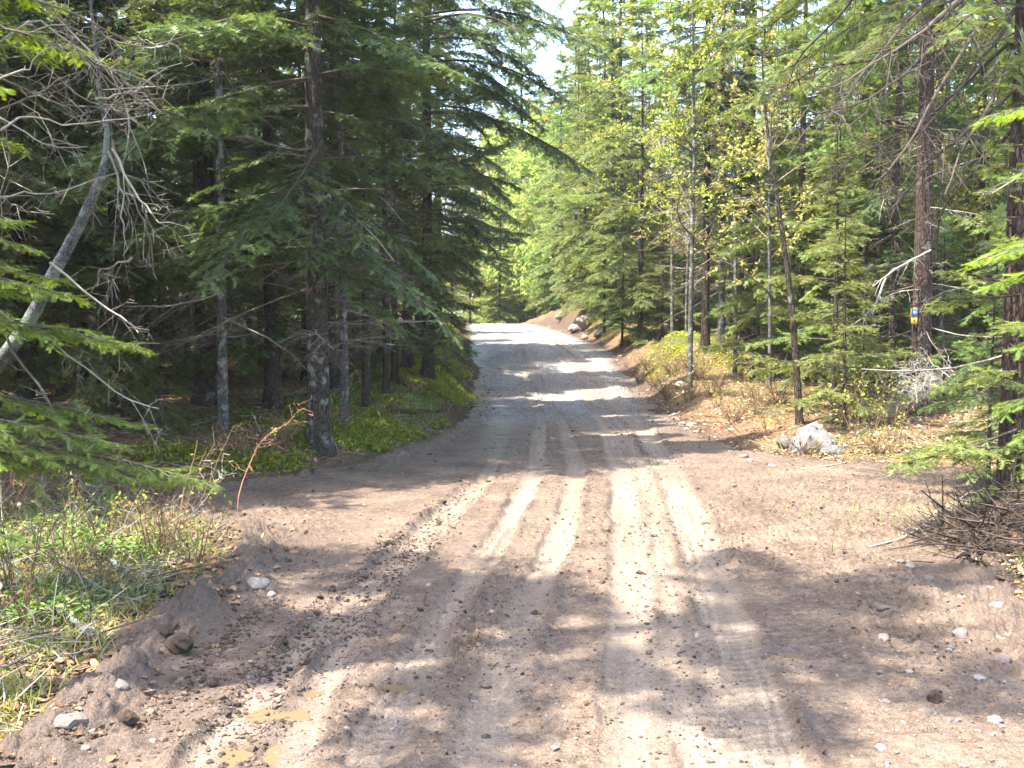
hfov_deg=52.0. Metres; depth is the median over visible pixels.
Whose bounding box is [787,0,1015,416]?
spruce tree
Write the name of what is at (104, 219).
spruce tree
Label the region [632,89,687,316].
fir tree
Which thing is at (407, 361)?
spruce tree
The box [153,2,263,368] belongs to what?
spruce tree
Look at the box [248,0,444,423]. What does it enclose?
spruce tree
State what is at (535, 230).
budding tree
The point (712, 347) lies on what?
young fir
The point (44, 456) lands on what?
fir tree
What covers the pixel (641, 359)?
leafy shrub
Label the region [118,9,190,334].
spruce tree
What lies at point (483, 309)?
budding bush
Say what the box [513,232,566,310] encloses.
budding bush
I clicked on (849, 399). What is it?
leafy shrub
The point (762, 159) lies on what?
beech sapling
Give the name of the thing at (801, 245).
fir tree
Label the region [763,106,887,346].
young fir
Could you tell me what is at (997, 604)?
stone
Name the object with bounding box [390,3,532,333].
spruce tree
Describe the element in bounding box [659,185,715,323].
young fir
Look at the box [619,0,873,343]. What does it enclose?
spruce tree
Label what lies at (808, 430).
boulder
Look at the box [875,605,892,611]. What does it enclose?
stone
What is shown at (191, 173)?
spruce tree
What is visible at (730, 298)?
young fir
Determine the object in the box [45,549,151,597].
leafy shrub
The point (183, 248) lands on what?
spruce tree
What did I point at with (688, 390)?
dead brush
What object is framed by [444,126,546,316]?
budding tree
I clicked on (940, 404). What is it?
fir tree
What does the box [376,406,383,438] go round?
fallen branch
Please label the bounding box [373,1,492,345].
spruce tree
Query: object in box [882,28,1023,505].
young fir
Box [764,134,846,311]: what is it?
young fir
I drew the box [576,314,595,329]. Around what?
rock
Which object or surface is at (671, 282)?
beech sapling
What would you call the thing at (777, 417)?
fallen branch
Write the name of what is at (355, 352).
spruce tree
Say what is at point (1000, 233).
young fir
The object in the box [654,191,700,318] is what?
young fir
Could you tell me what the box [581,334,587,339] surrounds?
rock
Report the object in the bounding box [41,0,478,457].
spruce tree
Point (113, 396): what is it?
fir tree
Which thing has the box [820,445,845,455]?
boulder
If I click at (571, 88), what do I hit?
fir tree
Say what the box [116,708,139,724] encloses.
earth clod
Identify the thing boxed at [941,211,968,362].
young fir
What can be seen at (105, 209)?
spruce tree
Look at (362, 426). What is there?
clover and moss
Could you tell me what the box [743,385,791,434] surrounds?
leafy shrub
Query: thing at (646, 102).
fir tree
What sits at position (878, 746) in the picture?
stone
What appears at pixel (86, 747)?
stone
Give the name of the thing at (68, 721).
stone
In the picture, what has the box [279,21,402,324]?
spruce tree
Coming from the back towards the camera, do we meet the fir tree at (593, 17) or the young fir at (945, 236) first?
the fir tree at (593, 17)
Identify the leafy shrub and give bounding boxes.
[0,437,71,594]
[0,558,74,627]
[17,522,119,575]
[31,469,99,557]
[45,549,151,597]
[66,481,128,543]
[113,482,174,556]
[114,426,224,545]
[117,493,216,551]
[132,485,241,562]
[633,348,652,368]
[677,371,702,389]
[703,372,733,407]
[729,354,757,397]
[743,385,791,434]
[818,348,879,415]
[821,374,884,437]
[847,362,916,428]
[870,397,913,443]
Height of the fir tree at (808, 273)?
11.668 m
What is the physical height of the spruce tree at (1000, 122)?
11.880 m
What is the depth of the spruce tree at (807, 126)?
27.81 m
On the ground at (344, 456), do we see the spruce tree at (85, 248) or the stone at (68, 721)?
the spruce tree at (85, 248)
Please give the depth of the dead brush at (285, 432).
11.88 m
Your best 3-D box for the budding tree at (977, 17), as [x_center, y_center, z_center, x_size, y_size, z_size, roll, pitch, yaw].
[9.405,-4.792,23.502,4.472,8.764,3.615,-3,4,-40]
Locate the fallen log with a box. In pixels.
[386,405,447,413]
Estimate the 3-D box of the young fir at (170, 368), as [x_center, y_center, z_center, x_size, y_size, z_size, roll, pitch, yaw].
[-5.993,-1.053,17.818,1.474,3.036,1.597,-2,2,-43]
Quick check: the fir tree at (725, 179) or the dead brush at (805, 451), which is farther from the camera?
the fir tree at (725, 179)
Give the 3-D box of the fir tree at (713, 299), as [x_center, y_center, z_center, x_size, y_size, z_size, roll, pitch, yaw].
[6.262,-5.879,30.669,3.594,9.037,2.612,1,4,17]
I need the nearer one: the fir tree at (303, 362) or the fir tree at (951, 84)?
the fir tree at (303, 362)
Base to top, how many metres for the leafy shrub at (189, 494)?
0.855 m
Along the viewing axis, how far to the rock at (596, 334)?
34.64 m
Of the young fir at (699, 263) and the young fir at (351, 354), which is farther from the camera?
the young fir at (699, 263)
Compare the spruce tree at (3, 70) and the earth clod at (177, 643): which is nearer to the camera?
the earth clod at (177, 643)
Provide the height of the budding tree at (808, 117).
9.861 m
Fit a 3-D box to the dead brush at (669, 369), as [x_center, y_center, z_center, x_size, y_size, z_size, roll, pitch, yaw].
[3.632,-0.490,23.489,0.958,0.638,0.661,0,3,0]
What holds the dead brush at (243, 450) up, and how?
on the ground at (344, 456)
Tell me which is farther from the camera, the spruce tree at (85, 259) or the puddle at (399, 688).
the spruce tree at (85, 259)
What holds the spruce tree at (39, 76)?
on the ground at (344, 456)
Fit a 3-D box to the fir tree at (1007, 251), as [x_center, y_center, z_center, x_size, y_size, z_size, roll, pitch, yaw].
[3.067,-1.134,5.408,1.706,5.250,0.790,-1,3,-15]
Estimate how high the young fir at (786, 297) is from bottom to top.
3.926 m
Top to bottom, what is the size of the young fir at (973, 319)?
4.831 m
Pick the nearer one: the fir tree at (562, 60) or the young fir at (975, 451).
the young fir at (975, 451)
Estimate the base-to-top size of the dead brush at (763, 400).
0.674 m
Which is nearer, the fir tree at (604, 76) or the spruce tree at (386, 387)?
the spruce tree at (386, 387)
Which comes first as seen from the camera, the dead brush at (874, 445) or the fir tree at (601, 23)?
the dead brush at (874, 445)
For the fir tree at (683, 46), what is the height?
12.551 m
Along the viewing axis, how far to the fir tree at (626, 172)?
42.77 m
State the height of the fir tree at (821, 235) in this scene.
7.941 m
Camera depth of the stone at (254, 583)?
6.47 m
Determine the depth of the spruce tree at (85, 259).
18.74 m
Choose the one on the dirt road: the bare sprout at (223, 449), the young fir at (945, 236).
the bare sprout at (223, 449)
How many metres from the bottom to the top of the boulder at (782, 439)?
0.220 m
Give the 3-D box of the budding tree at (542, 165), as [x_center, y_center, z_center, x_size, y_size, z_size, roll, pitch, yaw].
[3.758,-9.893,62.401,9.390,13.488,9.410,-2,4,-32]
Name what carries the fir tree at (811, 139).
on the ground at (344, 456)
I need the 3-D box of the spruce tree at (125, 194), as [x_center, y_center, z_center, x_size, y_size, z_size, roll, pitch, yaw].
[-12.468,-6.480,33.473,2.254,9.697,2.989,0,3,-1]
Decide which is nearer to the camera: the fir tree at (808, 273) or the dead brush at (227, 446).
the dead brush at (227, 446)
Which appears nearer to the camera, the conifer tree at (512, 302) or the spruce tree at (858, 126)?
the spruce tree at (858, 126)
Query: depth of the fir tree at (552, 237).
44.03 m
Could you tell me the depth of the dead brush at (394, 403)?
14.79 m
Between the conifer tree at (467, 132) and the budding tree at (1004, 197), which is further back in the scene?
the conifer tree at (467, 132)
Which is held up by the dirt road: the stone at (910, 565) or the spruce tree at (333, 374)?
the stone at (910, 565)
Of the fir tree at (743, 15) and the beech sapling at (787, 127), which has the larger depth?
the fir tree at (743, 15)
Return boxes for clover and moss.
[59,321,750,477]
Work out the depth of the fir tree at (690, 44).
38.13 m
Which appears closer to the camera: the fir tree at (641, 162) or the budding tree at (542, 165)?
the fir tree at (641, 162)
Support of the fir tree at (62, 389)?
on the ground at (344, 456)
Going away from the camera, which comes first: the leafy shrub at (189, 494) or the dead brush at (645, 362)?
the leafy shrub at (189, 494)
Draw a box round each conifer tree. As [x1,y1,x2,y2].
[447,127,483,323]
[468,172,526,323]
[475,3,559,323]
[476,97,524,323]
[526,4,610,315]
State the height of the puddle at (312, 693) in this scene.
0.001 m
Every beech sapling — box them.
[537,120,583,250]
[631,31,732,332]
[659,83,738,331]
[676,0,820,387]
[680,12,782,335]
[684,0,827,378]
[727,113,790,301]
[729,23,834,351]
[841,0,994,388]
[853,50,957,362]
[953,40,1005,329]
[977,45,1011,160]
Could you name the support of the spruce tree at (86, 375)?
on the ground at (344, 456)
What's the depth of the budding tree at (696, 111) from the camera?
20.61 m
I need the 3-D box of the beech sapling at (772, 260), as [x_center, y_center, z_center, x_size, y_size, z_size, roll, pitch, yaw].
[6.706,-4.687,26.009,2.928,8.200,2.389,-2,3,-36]
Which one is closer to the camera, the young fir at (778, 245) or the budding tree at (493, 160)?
the young fir at (778, 245)
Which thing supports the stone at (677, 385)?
on the ground at (344, 456)
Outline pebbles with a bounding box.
[2,343,1023,767]
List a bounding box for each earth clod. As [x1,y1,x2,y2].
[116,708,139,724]
[154,624,173,637]
[165,632,193,654]
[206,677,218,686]
[926,689,942,702]
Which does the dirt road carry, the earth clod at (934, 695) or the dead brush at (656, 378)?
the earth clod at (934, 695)
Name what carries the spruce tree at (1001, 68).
on the ground at (344, 456)
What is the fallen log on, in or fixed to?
on the ground at (344, 456)
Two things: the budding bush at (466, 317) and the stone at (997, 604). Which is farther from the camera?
the budding bush at (466, 317)
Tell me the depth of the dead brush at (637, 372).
25.08 m
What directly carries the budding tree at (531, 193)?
on the ground at (344, 456)
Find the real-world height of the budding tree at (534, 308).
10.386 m
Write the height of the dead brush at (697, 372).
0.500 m
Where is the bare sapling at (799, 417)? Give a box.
[706,0,827,424]
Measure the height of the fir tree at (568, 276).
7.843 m
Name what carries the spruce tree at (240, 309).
on the ground at (344, 456)
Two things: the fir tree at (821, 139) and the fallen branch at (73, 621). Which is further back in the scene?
the fir tree at (821, 139)
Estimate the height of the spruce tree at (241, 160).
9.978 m
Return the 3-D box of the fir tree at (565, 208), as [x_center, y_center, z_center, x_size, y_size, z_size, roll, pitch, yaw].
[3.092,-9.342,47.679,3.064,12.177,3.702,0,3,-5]
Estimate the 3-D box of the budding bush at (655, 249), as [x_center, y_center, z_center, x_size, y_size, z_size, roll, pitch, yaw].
[4.841,-3.793,34.155,3.408,3.730,3.512,-2,4,-33]
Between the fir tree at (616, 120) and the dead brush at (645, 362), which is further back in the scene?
the fir tree at (616, 120)
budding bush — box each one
[458,297,491,323]
[463,283,518,323]
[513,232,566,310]
[542,206,617,281]
[594,217,718,319]
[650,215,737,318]
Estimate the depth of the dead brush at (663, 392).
21.18 m
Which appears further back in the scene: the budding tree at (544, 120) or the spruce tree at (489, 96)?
the budding tree at (544, 120)
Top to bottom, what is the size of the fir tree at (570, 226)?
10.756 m
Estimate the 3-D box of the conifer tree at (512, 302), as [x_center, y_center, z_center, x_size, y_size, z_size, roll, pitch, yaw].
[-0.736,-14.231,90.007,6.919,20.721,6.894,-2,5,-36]
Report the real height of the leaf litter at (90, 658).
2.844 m
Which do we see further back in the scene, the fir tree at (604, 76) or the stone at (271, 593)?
the fir tree at (604, 76)
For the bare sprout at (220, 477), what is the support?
on the ground at (344, 456)
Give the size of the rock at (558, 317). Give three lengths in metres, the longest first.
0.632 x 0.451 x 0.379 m
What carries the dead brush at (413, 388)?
on the ground at (344, 456)
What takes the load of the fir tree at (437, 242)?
on the ground at (344, 456)
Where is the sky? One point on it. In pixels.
(547, 63)
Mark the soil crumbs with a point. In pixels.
(184, 679)
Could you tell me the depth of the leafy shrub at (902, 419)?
12.78 m
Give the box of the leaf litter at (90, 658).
[0,306,1023,765]
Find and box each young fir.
[0,274,13,391]
[0,276,40,431]
[88,258,155,374]
[122,239,194,393]
[128,225,194,364]
[253,299,299,374]
[327,261,390,380]
[349,314,361,368]
[555,156,637,335]
[582,200,647,348]
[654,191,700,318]
[655,220,701,331]
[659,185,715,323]
[673,186,713,286]
[676,149,730,319]
[687,161,784,353]
[693,134,815,373]
[712,207,777,321]
[728,264,784,382]
[740,71,937,409]
[742,62,912,397]
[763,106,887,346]
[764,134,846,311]
[764,145,811,309]
[782,195,843,366]
[787,171,920,426]
[804,61,963,391]
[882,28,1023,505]
[886,207,986,400]
[900,201,1006,497]
[931,142,1002,368]
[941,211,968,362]
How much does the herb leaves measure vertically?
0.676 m
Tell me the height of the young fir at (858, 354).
5.930 m
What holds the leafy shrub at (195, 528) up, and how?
on the ground at (344, 456)
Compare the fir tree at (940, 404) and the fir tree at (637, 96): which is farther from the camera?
the fir tree at (637, 96)
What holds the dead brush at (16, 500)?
on the ground at (344, 456)
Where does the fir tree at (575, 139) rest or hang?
on the ground at (344, 456)
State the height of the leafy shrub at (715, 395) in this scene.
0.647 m
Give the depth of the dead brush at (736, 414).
15.55 m
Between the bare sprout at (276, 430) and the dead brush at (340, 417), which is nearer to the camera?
the bare sprout at (276, 430)
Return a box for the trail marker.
[909,307,917,324]
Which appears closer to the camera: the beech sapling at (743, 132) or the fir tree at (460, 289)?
the beech sapling at (743, 132)
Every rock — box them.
[555,312,563,320]
[568,324,580,332]
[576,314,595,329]
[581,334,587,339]
[593,330,601,337]
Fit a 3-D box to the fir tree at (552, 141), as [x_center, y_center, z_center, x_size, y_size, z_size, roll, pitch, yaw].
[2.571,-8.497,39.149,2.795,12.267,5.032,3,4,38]
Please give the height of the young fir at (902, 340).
6.326 m
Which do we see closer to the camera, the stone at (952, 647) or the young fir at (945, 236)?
the stone at (952, 647)
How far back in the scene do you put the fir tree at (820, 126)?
52.01 m
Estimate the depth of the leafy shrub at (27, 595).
5.40 m
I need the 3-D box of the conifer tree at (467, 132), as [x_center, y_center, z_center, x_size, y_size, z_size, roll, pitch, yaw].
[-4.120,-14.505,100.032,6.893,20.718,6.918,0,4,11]
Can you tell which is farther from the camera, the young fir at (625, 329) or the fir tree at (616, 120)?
the fir tree at (616, 120)
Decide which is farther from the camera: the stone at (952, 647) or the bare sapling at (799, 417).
the bare sapling at (799, 417)
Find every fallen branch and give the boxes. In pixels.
[0,581,100,642]
[110,558,168,596]
[141,588,159,602]
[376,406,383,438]
[757,407,789,432]
[800,462,844,468]
[867,490,971,547]
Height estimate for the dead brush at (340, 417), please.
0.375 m
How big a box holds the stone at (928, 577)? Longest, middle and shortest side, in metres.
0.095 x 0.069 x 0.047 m
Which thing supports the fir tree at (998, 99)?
on the ground at (344, 456)
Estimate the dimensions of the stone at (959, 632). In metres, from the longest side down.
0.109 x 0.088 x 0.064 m
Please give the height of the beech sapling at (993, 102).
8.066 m
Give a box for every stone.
[54,712,88,729]
[81,745,89,749]
[115,678,128,691]
[247,577,269,589]
[267,591,275,596]
[675,381,685,387]
[738,454,748,457]
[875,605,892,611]
[875,743,886,749]
[877,633,889,640]
[895,559,905,563]
[905,563,914,567]
[919,707,931,711]
[924,575,934,580]
[947,644,955,649]
[952,627,968,638]
[974,674,986,680]
[987,716,1002,723]
[989,602,1002,607]
[993,654,1011,664]
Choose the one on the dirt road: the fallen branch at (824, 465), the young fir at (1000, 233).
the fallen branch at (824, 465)
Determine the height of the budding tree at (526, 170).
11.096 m
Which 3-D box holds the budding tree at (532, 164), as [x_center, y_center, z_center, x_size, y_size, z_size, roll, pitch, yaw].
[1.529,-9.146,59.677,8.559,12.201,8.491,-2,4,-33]
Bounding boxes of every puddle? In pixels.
[214,742,280,767]
[232,709,310,722]
[303,691,324,697]
[380,684,410,691]
[446,567,485,570]
[778,654,805,657]
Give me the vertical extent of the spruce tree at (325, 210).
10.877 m
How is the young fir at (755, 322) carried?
on the ground at (344, 456)
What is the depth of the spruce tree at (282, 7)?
31.98 m
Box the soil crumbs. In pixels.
[0,325,1023,767]
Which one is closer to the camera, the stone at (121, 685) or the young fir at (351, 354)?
the stone at (121, 685)
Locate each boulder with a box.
[776,435,793,448]
[789,422,835,452]
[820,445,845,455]
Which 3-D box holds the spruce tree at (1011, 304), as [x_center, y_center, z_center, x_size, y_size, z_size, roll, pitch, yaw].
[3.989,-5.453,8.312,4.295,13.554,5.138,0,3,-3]
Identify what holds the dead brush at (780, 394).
on the ground at (344, 456)
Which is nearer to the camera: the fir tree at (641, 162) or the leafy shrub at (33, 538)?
the leafy shrub at (33, 538)
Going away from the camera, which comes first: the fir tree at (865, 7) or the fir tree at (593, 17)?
the fir tree at (865, 7)
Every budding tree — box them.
[433,151,523,323]
[442,126,539,316]
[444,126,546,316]
[469,121,519,304]
[470,93,552,312]
[478,108,570,280]
[479,124,558,316]
[480,115,567,310]
[483,180,548,317]
[498,107,609,276]
[512,177,558,291]
[533,1,711,258]
[598,0,816,388]
[714,1,857,360]
[736,27,855,244]
[761,16,855,232]
[828,2,1008,219]
[881,0,1015,294]
[947,7,1014,209]
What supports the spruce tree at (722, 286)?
on the ground at (344, 456)
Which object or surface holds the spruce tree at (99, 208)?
on the ground at (344, 456)
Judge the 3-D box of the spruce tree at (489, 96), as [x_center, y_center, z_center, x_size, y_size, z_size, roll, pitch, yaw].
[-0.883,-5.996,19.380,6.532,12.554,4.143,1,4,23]
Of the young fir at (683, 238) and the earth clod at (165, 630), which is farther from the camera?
the young fir at (683, 238)
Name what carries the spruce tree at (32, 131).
on the ground at (344, 456)
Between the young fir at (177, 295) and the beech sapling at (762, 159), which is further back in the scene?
the young fir at (177, 295)
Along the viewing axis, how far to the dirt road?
5.93 m
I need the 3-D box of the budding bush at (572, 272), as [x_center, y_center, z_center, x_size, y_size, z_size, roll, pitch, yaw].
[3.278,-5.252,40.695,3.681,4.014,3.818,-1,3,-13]
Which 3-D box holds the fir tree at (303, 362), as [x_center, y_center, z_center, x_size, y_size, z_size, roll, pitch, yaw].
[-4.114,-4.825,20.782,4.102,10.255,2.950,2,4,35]
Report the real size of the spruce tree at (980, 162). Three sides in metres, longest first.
10.909 x 3.924 x 3.355 m
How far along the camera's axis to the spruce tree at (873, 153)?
22.74 m
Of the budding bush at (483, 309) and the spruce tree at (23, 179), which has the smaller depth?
the spruce tree at (23, 179)
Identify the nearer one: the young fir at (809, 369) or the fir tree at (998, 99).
the young fir at (809, 369)
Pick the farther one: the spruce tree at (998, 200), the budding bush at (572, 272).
the budding bush at (572, 272)
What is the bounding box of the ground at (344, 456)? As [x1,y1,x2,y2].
[0,274,1023,761]
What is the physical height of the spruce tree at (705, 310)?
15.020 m
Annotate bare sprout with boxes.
[173,454,235,542]
[199,421,249,497]
[228,395,312,511]
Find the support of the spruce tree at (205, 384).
on the ground at (344, 456)
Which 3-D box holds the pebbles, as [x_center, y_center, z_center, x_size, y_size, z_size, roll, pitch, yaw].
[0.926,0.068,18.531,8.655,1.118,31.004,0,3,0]
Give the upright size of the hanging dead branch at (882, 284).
1.342 m
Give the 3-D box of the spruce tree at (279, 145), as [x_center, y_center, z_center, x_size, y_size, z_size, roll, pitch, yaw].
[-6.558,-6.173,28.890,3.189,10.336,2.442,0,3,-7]
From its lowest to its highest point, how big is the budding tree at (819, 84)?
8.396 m
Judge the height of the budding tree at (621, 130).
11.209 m
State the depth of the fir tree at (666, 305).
29.33 m
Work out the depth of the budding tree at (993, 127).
23.89 m
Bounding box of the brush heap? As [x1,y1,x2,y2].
[882,451,1023,571]
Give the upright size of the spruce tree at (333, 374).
10.932 m
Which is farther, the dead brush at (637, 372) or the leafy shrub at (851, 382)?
the dead brush at (637, 372)
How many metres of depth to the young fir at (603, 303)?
34.30 m
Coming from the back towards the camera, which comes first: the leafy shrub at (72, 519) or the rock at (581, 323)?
the rock at (581, 323)
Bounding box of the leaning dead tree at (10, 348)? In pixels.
[0,0,214,523]
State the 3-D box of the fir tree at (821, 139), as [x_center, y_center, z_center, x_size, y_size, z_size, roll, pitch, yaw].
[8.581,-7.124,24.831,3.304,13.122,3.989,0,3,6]
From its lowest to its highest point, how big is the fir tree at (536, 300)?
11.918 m
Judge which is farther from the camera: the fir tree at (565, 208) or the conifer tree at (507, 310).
the conifer tree at (507, 310)
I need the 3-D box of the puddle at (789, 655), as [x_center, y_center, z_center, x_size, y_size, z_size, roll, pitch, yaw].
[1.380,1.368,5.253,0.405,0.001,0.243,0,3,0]
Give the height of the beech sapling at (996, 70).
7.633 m
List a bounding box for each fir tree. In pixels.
[0,0,222,551]
[0,0,254,438]
[0,1,194,399]
[0,105,51,378]
[86,45,241,377]
[124,8,290,386]
[190,43,300,362]
[233,0,390,379]
[292,0,483,393]
[442,183,485,325]
[520,50,582,318]
[520,100,568,312]
[528,0,625,316]
[532,22,605,301]
[543,5,610,288]
[544,0,677,319]
[549,111,606,297]
[550,27,632,313]
[550,48,596,298]
[552,0,679,319]
[553,29,599,305]
[557,0,684,346]
[563,0,641,278]
[570,37,637,224]
[578,43,658,313]
[602,103,654,246]
[617,51,686,310]
[618,90,664,245]
[624,12,674,221]
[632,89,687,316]
[633,163,700,344]
[652,31,726,298]
[656,0,718,293]
[657,30,697,234]
[666,27,785,329]
[698,52,738,289]
[704,0,883,382]
[714,4,776,293]
[736,41,806,305]
[765,27,871,347]
[767,120,814,269]
[772,0,948,379]
[787,3,900,301]
[795,0,947,384]
[806,0,858,259]
[816,0,946,340]
[872,0,1002,336]
[903,3,999,269]
[917,35,1013,485]
[950,0,1014,278]
[956,106,1023,447]
[960,7,1013,296]
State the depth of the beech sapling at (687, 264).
26.34 m
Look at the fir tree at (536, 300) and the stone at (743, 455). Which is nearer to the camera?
the stone at (743, 455)
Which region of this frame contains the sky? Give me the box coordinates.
[40,0,1012,311]
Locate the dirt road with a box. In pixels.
[0,323,1023,767]
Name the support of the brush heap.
on the ground at (344, 456)
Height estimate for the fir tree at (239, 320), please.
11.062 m
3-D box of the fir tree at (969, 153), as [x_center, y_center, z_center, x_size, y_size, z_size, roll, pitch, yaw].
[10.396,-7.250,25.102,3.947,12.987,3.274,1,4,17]
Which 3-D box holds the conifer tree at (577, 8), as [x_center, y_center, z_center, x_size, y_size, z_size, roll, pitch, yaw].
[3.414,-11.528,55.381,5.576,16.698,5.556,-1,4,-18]
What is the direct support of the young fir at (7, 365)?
on the ground at (344, 456)
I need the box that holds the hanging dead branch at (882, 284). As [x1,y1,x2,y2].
[839,249,930,338]
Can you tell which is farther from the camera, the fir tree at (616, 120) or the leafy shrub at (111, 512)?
the fir tree at (616, 120)
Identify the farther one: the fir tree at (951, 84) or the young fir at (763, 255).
the fir tree at (951, 84)
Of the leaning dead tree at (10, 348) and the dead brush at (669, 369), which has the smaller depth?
the leaning dead tree at (10, 348)
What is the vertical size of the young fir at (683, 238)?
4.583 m
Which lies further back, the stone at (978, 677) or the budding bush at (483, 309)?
the budding bush at (483, 309)
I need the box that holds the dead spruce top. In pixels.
[854,347,987,415]
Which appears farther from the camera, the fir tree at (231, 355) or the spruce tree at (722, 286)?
the spruce tree at (722, 286)
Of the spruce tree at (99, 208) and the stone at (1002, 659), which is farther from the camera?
the spruce tree at (99, 208)
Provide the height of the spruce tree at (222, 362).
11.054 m
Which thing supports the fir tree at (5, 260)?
on the ground at (344, 456)
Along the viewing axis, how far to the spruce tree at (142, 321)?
18.54 m
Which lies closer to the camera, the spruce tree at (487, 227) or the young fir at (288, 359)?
the young fir at (288, 359)
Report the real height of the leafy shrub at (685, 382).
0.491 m
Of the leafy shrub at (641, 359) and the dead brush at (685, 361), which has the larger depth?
the leafy shrub at (641, 359)
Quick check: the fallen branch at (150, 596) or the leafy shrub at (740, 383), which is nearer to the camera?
the fallen branch at (150, 596)
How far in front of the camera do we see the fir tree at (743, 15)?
49.88 m
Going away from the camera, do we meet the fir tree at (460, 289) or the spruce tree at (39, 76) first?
the spruce tree at (39, 76)
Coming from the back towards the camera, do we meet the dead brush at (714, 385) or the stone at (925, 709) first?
the dead brush at (714, 385)
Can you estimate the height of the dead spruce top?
1.071 m
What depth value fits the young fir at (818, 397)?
14.19 m
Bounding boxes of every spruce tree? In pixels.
[0,0,83,317]
[0,0,102,343]
[0,0,122,388]
[0,0,214,416]
[0,1,189,380]
[0,6,76,242]
[0,18,129,298]
[0,60,33,175]
[23,13,135,348]
[24,0,361,405]
[24,2,152,334]
[24,12,119,345]
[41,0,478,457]
[52,0,192,389]
[85,15,132,299]
[96,0,334,434]
[104,31,151,318]
[118,0,421,408]
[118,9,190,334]
[129,67,243,356]
[153,1,281,358]
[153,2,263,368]
[153,54,194,322]
[155,1,257,295]
[190,14,297,365]
[230,5,328,326]
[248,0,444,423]
[250,2,424,391]
[254,8,299,336]
[259,0,471,408]
[276,8,398,361]
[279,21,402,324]
[298,0,420,375]
[324,0,481,393]
[337,0,606,383]
[344,0,545,367]
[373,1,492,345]
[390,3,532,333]
[617,0,795,347]
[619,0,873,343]
[648,0,802,353]
[681,0,1023,504]
[755,0,828,303]
[783,0,1001,399]
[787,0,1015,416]
[818,0,946,337]
[824,1,895,244]
[834,0,944,318]
[835,1,1013,382]
[890,4,1014,371]
[943,7,1007,310]
[984,9,1014,266]
[990,117,1009,127]
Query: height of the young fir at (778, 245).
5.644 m
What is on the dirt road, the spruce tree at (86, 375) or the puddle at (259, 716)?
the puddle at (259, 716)
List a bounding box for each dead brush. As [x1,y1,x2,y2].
[0,457,53,524]
[191,425,259,457]
[224,424,277,458]
[244,418,306,451]
[254,402,312,443]
[331,402,365,427]
[369,395,408,416]
[402,375,433,391]
[622,364,650,382]
[632,352,654,370]
[641,371,666,387]
[653,352,684,375]
[654,378,683,400]
[674,350,705,370]
[677,377,705,402]
[681,361,717,378]
[696,370,727,395]
[714,396,757,424]
[726,374,788,414]
[751,369,818,404]
[780,426,828,453]
[859,430,902,453]
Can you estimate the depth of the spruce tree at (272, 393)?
14.76 m
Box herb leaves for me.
[0,376,992,670]
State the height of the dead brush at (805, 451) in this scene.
0.389 m
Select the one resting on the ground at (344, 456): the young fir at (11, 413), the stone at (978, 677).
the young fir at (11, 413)
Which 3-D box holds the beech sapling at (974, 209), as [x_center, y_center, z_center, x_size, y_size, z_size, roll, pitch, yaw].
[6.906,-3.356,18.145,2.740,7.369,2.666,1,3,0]
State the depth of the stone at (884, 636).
5.43 m
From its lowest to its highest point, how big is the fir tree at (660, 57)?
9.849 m
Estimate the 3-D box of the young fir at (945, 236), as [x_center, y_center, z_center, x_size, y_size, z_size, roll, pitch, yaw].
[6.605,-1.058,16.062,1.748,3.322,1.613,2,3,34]
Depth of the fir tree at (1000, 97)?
33.42 m
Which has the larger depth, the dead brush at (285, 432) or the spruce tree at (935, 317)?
the spruce tree at (935, 317)
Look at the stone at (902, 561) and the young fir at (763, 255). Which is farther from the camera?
the young fir at (763, 255)
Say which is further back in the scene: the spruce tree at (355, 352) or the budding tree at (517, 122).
the budding tree at (517, 122)
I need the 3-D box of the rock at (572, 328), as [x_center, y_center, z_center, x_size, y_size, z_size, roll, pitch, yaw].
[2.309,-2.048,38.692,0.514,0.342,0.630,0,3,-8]
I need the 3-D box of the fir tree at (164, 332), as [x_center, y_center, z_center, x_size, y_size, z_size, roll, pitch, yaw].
[-7.421,-4.908,20.871,3.010,10.229,4.069,1,3,14]
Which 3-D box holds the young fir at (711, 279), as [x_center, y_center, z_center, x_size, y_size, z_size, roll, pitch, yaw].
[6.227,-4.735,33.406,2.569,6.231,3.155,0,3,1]
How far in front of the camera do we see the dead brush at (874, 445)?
12.44 m
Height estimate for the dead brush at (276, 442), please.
0.420 m
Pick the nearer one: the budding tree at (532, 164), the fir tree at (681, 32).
the fir tree at (681, 32)
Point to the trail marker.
(913, 316)
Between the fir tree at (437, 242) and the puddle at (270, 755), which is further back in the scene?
the fir tree at (437, 242)
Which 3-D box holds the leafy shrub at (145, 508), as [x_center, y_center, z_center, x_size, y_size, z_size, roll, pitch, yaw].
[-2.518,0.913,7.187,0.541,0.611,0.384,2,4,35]
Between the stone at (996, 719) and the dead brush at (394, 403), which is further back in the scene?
the dead brush at (394, 403)
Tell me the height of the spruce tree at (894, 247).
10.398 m
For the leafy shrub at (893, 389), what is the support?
on the ground at (344, 456)
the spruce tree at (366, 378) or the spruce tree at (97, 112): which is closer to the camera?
the spruce tree at (366, 378)
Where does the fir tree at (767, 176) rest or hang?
on the ground at (344, 456)
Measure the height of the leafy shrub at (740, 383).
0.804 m
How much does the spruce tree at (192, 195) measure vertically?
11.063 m
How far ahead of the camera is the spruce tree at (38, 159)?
12.45 m

